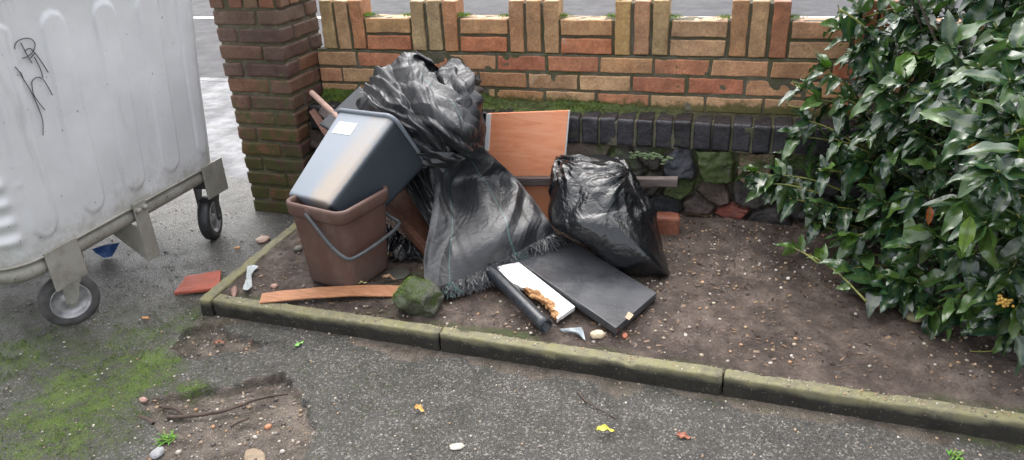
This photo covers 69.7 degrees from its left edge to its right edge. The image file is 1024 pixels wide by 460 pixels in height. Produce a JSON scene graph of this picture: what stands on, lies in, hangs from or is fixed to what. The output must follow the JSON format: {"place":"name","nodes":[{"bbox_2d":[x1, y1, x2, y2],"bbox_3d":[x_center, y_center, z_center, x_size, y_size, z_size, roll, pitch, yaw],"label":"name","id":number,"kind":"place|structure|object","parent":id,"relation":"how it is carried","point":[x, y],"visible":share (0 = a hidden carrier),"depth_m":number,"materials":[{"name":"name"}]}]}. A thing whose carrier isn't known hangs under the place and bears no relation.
{"place":"outdoors","nodes":[
{"label":"outdoors","id":0,"kind":"place"},
{"bbox_2d":[200,81,248,177],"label":"pavement","id":1,"kind":"structure","parent":0,"point":[224,139],"depth_m":4.89,"materials":[{"name":"grey concrete"}]},
{"bbox_2d":[0,177,1023,459],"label":"driveway","id":2,"kind":"structure","parent":0,"point":[506,415],"depth_m":2.27,"materials":[{"name":"grey asphalt"}]},
{"bbox_2d":[92,243,118,257],"bbox_3d":[-1.773,0.089,3.216,0.110,0.056,0.029,-14,28,-21],"label":"crisp packet","id":3,"kind":"object","parent":2,"relation":"on","point":[106,251],"visible":1,"depth_m":3.21},
{"bbox_2d":[0,0,227,325],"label":"wheelie bin","id":4,"kind":"object","parent":2,"relation":"on","point":[103,132],"visible":1,"depth_m":2.60,"materials":[{"name":"metal"}]},
{"bbox_2d":[139,397,147,402],"bbox_3d":[-1.154,0.531,2.299,0.028,0.017,0.020,5,27,16],"label":"stone fragment","id":5,"kind":"object","parent":2,"relation":"on","point":[143,399],"visible":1,"depth_m":2.29,"materials":[{"name":"stone"}]},
{"bbox_2d":[137,414,154,424],"bbox_3d":[-1.105,0.575,2.223,0.072,0.017,0.016,12,29,28],"label":"stick","id":6,"kind":"object","parent":2,"relation":"on","point":[143,417],"visible":1,"depth_m":2.22,"materials":[{"name":"brown wood"}]},
{"bbox_2d":[149,447,164,458],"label":"stone fragment","id":7,"kind":"object","parent":2,"relation":"on","point":[157,452],"visible":1,"depth_m":2.08,"materials":[{"name":"grey stone"}]},
{"bbox_2d":[153,429,177,446],"bbox_3d":[-1.010,0.607,2.132,0.068,0.025,0.082,5,27,16],"label":"weed","id":8,"kind":"object","parent":2,"relation":"on","point":[164,438],"visible":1,"depth_m":2.14,"materials":[{"name":"green plant"}]},
{"bbox_2d":[159,404,186,414],"bbox_3d":[-1.037,0.552,2.256,0.124,0.021,0.017,9,28,24],"label":"stick","id":9,"kind":"object","parent":2,"relation":"on","point":[175,408],"visible":1,"depth_m":2.25,"materials":[{"name":"brown wood"}]},
{"bbox_2d":[0,266,393,459],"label":"ground moss","id":10,"kind":"object","parent":2,"relation":"on","point":[120,378],"visible":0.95,"depth_m":2.42,"materials":[{"name":"green plant"}]},
{"bbox_2d":[174,270,220,294],"bbox_3d":[-1.249,0.210,2.954,0.174,0.016,0.152,-6,26,-7],"label":"broken tile","id":11,"kind":"object","parent":2,"relation":"on","point":[201,282],"visible":0.86,"depth_m":2.93,"materials":[{"name":"tile"}]},
{"bbox_2d":[213,339,225,343],"bbox_3d":[-1.037,0.398,2.604,0.040,0.017,0.020,-7,26,-8],"label":"fallen leaf","id":12,"kind":"object","parent":2,"relation":"on","point":[218,341],"visible":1,"depth_m":2.61,"materials":[{"name":"brown plant"}]},
{"bbox_2d":[167,393,287,418],"bbox_3d":[-0.871,0.544,2.255,0.357,0.017,0.041,-9,26,-13],"label":"stick","id":13,"kind":"object","parent":2,"relation":"on","point":[202,414],"visible":1,"depth_m":2.23,"materials":[{"name":"brown wood"}]},
{"bbox_2d":[148,325,314,459],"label":"rubble","id":14,"kind":"object","parent":2,"relation":"on","point":[179,452],"visible":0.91,"depth_m":2.26,"materials":[{"name":"stone"}]},
{"bbox_2d":[230,417,248,427],"bbox_3d":[-0.813,0.573,2.194,0.010,0.011,0.059,19,34,38],"label":"stick","id":15,"kind":"object","parent":2,"relation":"on","point":[237,422],"visible":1,"depth_m":2.19,"materials":[{"name":"wood"}]},
{"bbox_2d":[199,222,296,316],"bbox_3d":[-1.023,0.142,3.129,0.052,0.167,0.880,5,27,15],"label":"edging stone","id":16,"kind":"object","parent":2,"relation":"on","point":[208,297],"visible":0.22,"depth_m":2.87,"materials":[{"name":"concrete"}]},
{"bbox_2d":[244,448,264,459],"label":"stone fragment","id":17,"kind":"object","parent":2,"relation":"on","point":[252,454],"visible":1,"depth_m":2.07,"materials":[{"name":"beige stone"}]},
{"bbox_2d":[255,235,270,242],"bbox_3d":[-1.123,0.043,3.313,0.067,0.022,0.059,-15,28,-24],"label":"stone fragment","id":18,"kind":"object","parent":2,"relation":"on","point":[262,239],"visible":1,"depth_m":3.30,"materials":[{"name":"beige stone"}]},
{"bbox_2d":[209,0,322,214],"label":"gate pier","id":19,"kind":"structure","parent":2,"relation":"on","point":[269,53],"depth_m":3.33,"materials":[{"name":"brick"}]},
{"bbox_2d":[264,424,271,429],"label":"stone fragment","id":20,"kind":"object","parent":2,"relation":"on","point":[267,426],"visible":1,"depth_m":2.19,"materials":[{"name":"orange stone"}]},
{"bbox_2d":[213,294,442,350],"bbox_3d":[-0.669,0.363,2.634,0.915,0.166,0.053,6,27,17],"label":"edging stone","id":21,"kind":"object","parent":2,"relation":"on","point":[408,333],"visible":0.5,"depth_m":2.58,"materials":[{"name":"concrete"}]},
{"bbox_2d":[414,404,423,411],"bbox_3d":[-0.277,0.532,2.192,0.034,0.019,0.020,5,27,16],"label":"fallen leaf","id":22,"kind":"object","parent":2,"relation":"on","point":[419,407],"visible":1,"depth_m":2.19,"materials":[{"name":"plant"}]},
{"bbox_2d":[449,443,464,449],"bbox_3d":[-0.154,0.604,2.051,0.044,0.010,0.025,-7,26,-8],"label":"stone fragment","id":23,"kind":"object","parent":2,"relation":"on","point":[456,446],"visible":1,"depth_m":2.05,"materials":[{"name":"white stone"}]},
{"bbox_2d":[0,209,1019,459],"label":"grit","id":24,"kind":"object","parent":2,"relation":"on","point":[348,395],"visible":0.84,"depth_m":2.26,"materials":[{"name":"stone"}]},
{"bbox_2d":[440,327,722,395],"bbox_3d":[0.200,0.451,2.362,0.914,0.167,0.054,6,27,18],"label":"edging stone","id":25,"kind":"object","parent":2,"relation":"on","point":[704,380],"visible":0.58,"depth_m":2.31,"materials":[{"name":"concrete"}]},
{"bbox_2d":[576,390,616,418],"bbox_3d":[0.244,0.519,2.178,0.021,0.012,0.166,-21,31,-33],"label":"stick","id":26,"kind":"object","parent":2,"relation":"on","point":[578,392],"visible":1,"depth_m":2.17,"materials":[{"name":"brown wood"}]},
{"bbox_2d":[596,424,614,431],"bbox_3d":[0.263,0.562,2.063,0.055,0.026,0.023,-4,26,-3],"label":"fallen leaf","id":27,"kind":"object","parent":2,"relation":"on","point":[603,427],"visible":1,"depth_m":2.06,"materials":[{"name":"yellow plant"}]},
{"bbox_2d":[308,0,1006,227],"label":"brick wall","id":28,"kind":"structure","parent":2,"relation":"on","point":[753,56],"depth_m":3.00,"materials":[{"name":"brick"}]},
{"bbox_2d":[317,0,937,129],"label":"moss","id":29,"kind":"object","parent":28,"relation":"on","point":[489,102],"visible":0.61,"depth_m":3.12,"materials":[{"name":"green plant"}]},
{"bbox_2d":[676,431,690,438],"bbox_3d":[0.478,0.573,2.049,0.042,0.012,0.024,5,27,16],"label":"fallen leaf","id":30,"kind":"object","parent":2,"relation":"on","point":[680,434],"visible":1,"depth_m":2.05,"materials":[{"name":"plant"}]},
{"bbox_2d":[722,369,1023,444],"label":"edging stone","id":31,"kind":"object","parent":2,"relation":"on","point":[968,421],"visible":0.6,"depth_m":2.06,"materials":[{"name":"concrete"}]},
{"bbox_2d":[946,449,964,459],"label":"weed","id":32,"kind":"object","parent":2,"relation":"on","point":[953,454],"visible":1,"depth_m":1.94,"materials":[{"name":"green plant"}]},
{"bbox_2d":[192,0,978,77],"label":"road","id":33,"kind":"structure","parent":0,"point":[211,60],"depth_m":8.84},
{"bbox_2d":[200,77,227,81],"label":"kerb","id":34,"kind":"structure","parent":33,"relation":"on","point":[214,79],"depth_m":6.17,"materials":[{"name":"white concrete"}]},
{"bbox_2d":[194,16,845,17],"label":"road line","id":35,"kind":"object","parent":33,"relation":"on","point":[320,17],"depth_m":9.71,"materials":[{"name":"white paint"}]},
{"bbox_2d":[221,212,1023,413],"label":"soil","id":36,"kind":"structure","parent":0,"point":[979,391],"depth_m":2.46,"materials":[{"name":"brown soil"}]},
{"bbox_2d":[231,286,236,296],"bbox_3d":[-1.047,0.234,2.767,0.025,0.020,0.087,-8,26,-10],"label":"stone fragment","id":37,"kind":"object","parent":36,"relation":"on","point":[234,291],"visible":1,"depth_m":2.75,"materials":[{"name":"pink stone"}]},
{"bbox_2d":[243,265,258,289],"bbox_3d":[-1.009,0.184,2.836,0.045,0.015,0.218,-8,26,-11],"label":"plastic wrapper","id":38,"kind":"object","parent":36,"relation":"on","point":[248,280],"visible":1,"depth_m":2.85,"materials":[{"name":"white plastic"}]},
{"bbox_2d":[294,245,302,251],"bbox_3d":[-0.889,0.076,3.063,0.040,0.024,0.036,-7,26,-8],"label":"stone fragment","id":39,"kind":"object","parent":36,"relation":"on","point":[298,248],"visible":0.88,"depth_m":3.05,"materials":[{"name":"grey stone"}]},
{"bbox_2d":[309,108,327,135],"bbox_3d":[-0.833,-0.462,3.207,0.037,0.108,0.157,-21,31,-33],"label":"wooden offcut","id":40,"kind":"object","parent":36,"relation":"on","point":[317,117],"visible":0.56,"depth_m":3.21,"materials":[{"name":"brown wood"}]},
{"bbox_2d":[318,106,329,118],"bbox_3d":[-0.811,-0.505,3.244,0.036,0.074,0.142,-20,31,-32],"label":"wooden offcut","id":41,"kind":"object","parent":36,"relation":"on","point":[323,113],"visible":0.26,"depth_m":3.26,"materials":[{"name":"wood"}]},
{"bbox_2d":[259,285,400,303],"bbox_3d":[-0.666,0.233,2.692,0.515,0.027,0.062,-3,26,0],"label":"wooden strip","id":42,"kind":"object","parent":36,"relation":"on","point":[339,291],"visible":0.86,"depth_m":2.69,"materials":[{"name":"brown wood"}]},
{"bbox_2d":[286,185,400,285],"bbox_3d":[-0.627,0.017,2.783,0.313,0.339,0.329,12,29,28],"label":"bucket","id":43,"kind":"object","parent":36,"relation":"on","point":[347,247],"visible":0.81,"depth_m":2.69,"materials":[{"name":"brown plastic"}]},
{"bbox_2d":[289,108,426,211],"bbox_3d":[-0.606,-0.233,2.830,0.362,0.437,0.476,17,32,35],"label":"waste bin","id":44,"kind":"object","parent":43,"relation":"on","point":[358,156],"visible":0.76,"depth_m":2.73,"materials":[{"name":"grey plastic"}]},
{"bbox_2d":[309,90,337,118],"bbox_3d":[-0.749,-0.491,3.099,0.026,0.114,0.474,-19,30,-31],"label":"broom handle","id":45,"kind":"object","parent":44,"relation":"on","point":[321,102],"visible":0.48,"depth_m":3.15,"materials":[{"name":"brown wood"}]},
{"bbox_2d":[383,274,396,280],"bbox_3d":[-0.463,0.183,2.780,0.050,0.031,0.021,-4,26,-3],"label":"fallen leaf","id":46,"kind":"object","parent":36,"relation":"on","point":[389,276],"visible":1,"depth_m":2.78,"materials":[{"name":"brown plant"}]},
{"bbox_2d":[385,268,410,280],"bbox_3d":[-0.444,0.173,2.848,0.101,0.012,0.102,5,27,16],"label":"stone fragment","id":47,"kind":"object","parent":36,"relation":"on","point":[398,273],"visible":0.89,"depth_m":2.85,"materials":[{"name":"grey stone"}]},
{"bbox_2d":[386,224,422,260],"bbox_3d":[-0.492,0.060,2.984,0.135,0.062,0.322,-19,30,-31],"label":"plastic sheet","id":48,"kind":"object","parent":36,"relation":"on","point":[400,247],"visible":0.77,"depth_m":2.96,"materials":[{"name":"black plastic"}]},
{"bbox_2d":[386,203,425,254],"bbox_3d":[-0.430,-0.019,2.993,0.038,0.177,0.337,-22,32,-35],"label":"timber plank","id":49,"kind":"object","parent":36,"relation":"on","point":[413,235],"visible":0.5,"depth_m":2.97,"materials":[{"name":"brown wood"}]},
{"bbox_2d":[391,189,428,257],"bbox_3d":[-0.425,-0.075,3.050,0.100,0.245,0.442,-18,30,-29],"label":"timber plank","id":50,"kind":"object","parent":36,"relation":"on","point":[402,203],"visible":0.42,"depth_m":3.05,"materials":[{"name":"brown wood"}]},
{"bbox_2d":[392,275,443,317],"bbox_3d":[-0.328,0.236,2.580,0.182,0.136,0.147,5,27,16],"label":"mossy rock","id":51,"kind":"object","parent":36,"relation":"on","point":[413,295],"visible":1,"depth_m":2.54,"materials":[{"name":"stone"}]},
{"bbox_2d":[356,50,567,298],"bbox_3d":[-0.205,-0.284,2.886,0.630,0.750,0.857,-12,27,-18],"label":"weed membrane","id":52,"kind":"object","parent":36,"relation":"on","point":[477,207],"visible":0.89,"depth_m":2.79,"materials":[{"name":"black plastic"}]},
{"bbox_2d":[320,86,363,129],"bbox_3d":[-0.667,-0.485,3.065,0.237,0.174,0.172,-19,30,-30],"label":"plastic crate lid","id":53,"kind":"object","parent":52,"relation":"on","point":[348,102],"visible":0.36,"depth_m":3.10,"materials":[{"name":"grey plastic"}]},
{"bbox_2d":[514,176,677,186],"bbox_3d":[0.279,-0.203,3.048,0.800,0.092,0.032,5,27,16],"label":"wooden batten","id":54,"kind":"object","parent":52,"relation":"on","point":[658,181],"visible":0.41,"depth_m":2.95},
{"bbox_2d":[486,266,551,331],"bbox_3d":[0.018,0.234,2.555,0.047,0.076,0.386,-16,29,-25],"label":"plastic pipe","id":55,"kind":"object","parent":36,"relation":"on","point":[524,304],"visible":1,"depth_m":2.52,"materials":[{"name":"black plastic"}]},
{"bbox_2d":[485,110,569,219],"bbox_3d":[0.052,-0.264,3.134,0.389,0.507,0.075,4,27,15],"label":"laminate board","id":56,"kind":"object","parent":36,"relation":"on","point":[531,143],"visible":0.52,"depth_m":3.09,"materials":[{"name":"brown laminate"}]},
{"bbox_2d":[497,262,574,322],"bbox_3d":[0.077,0.210,2.609,0.098,0.058,0.381,-19,30,-31],"label":"rotten board","id":57,"kind":"object","parent":36,"relation":"on","point":[519,276],"visible":0.88,"depth_m":2.59,"materials":[{"name":"white wood"}]},
{"bbox_2d":[560,327,584,338],"bbox_3d":[0.211,0.328,2.421,0.107,0.017,0.048,17,32,35],"label":"plastic film","id":58,"kind":"object","parent":36,"relation":"on","point":[578,331],"visible":1,"depth_m":2.41,"materials":[{"name":"white plastic"}]},
{"bbox_2d":[517,234,655,334],"bbox_3d":[0.265,0.177,2.664,0.268,0.063,0.598,-20,31,-31],"label":"shelf board","id":59,"kind":"object","parent":36,"relation":"on","point":[611,298],"visible":0.89,"depth_m":2.60,"materials":[{"name":"laminate"}]},
{"bbox_2d":[590,330,604,338],"bbox_3d":[0.280,0.343,2.398,0.048,0.030,0.034,5,27,16],"label":"stone fragment","id":60,"kind":"object","parent":36,"relation":"on","point":[597,334],"visible":1,"depth_m":2.39,"materials":[{"name":"beige stone"}]},
{"bbox_2d":[548,154,669,275],"bbox_3d":[0.365,-0.074,2.811,0.509,0.373,0.422,5,27,16],"label":"rubbish bag","id":61,"kind":"object","parent":36,"relation":"on","point":[601,206],"visible":1,"depth_m":2.70,"materials":[{"name":"black plastic"}]},
{"bbox_2d":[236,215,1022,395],"bbox_3d":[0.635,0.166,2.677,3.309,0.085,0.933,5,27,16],"label":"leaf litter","id":62,"kind":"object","parent":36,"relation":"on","point":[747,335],"visible":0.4,"depth_m":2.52,"materials":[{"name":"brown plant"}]},
{"bbox_2d":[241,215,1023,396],"bbox_3d":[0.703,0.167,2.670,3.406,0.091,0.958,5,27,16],"label":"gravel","id":63,"kind":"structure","parent":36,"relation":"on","point":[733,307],"depth_m":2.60,"materials":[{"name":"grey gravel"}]},
{"bbox_2d":[657,212,679,234],"bbox_3d":[0.623,-0.017,2.980,0.113,0.103,0.068,3,26,11],"label":"loose brick","id":64,"kind":"object","parent":36,"relation":"on","point":[668,223],"visible":0.6,"depth_m":2.94,"materials":[{"name":"orange brick"}]},
{"bbox_2d":[734,0,1023,375],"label":"laurel shrub","id":65,"kind":"object","parent":36,"relation":"on","point":[968,100],"visible":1,"depth_m":2.31,"materials":[{"name":"green plant"}]},
{"bbox_2d":[898,307,922,322],"bbox_3d":[1.312,0.273,2.412,0.069,0.031,0.100,5,27,16],"label":"stone fragment","id":66,"kind":"object","parent":36,"relation":"on","point":[910,316],"visible":0.49,"depth_m":2.38,"materials":[{"name":"beige stone"}]},
{"bbox_3d":[1.937,0.631,1.816,0.914,0.166,0.069,5,27,16],"label":"edging stone","id":67,"kind":"object","parent":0,"visible":0},
{"bbox_2d":[217,294,1023,418],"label":"kerb grit","id":68,"kind":"object","parent":67,"relation":"on","point":[672,365],"visible":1,"depth_m":2.19,"materials":[{"name":"stone"}]}
]}

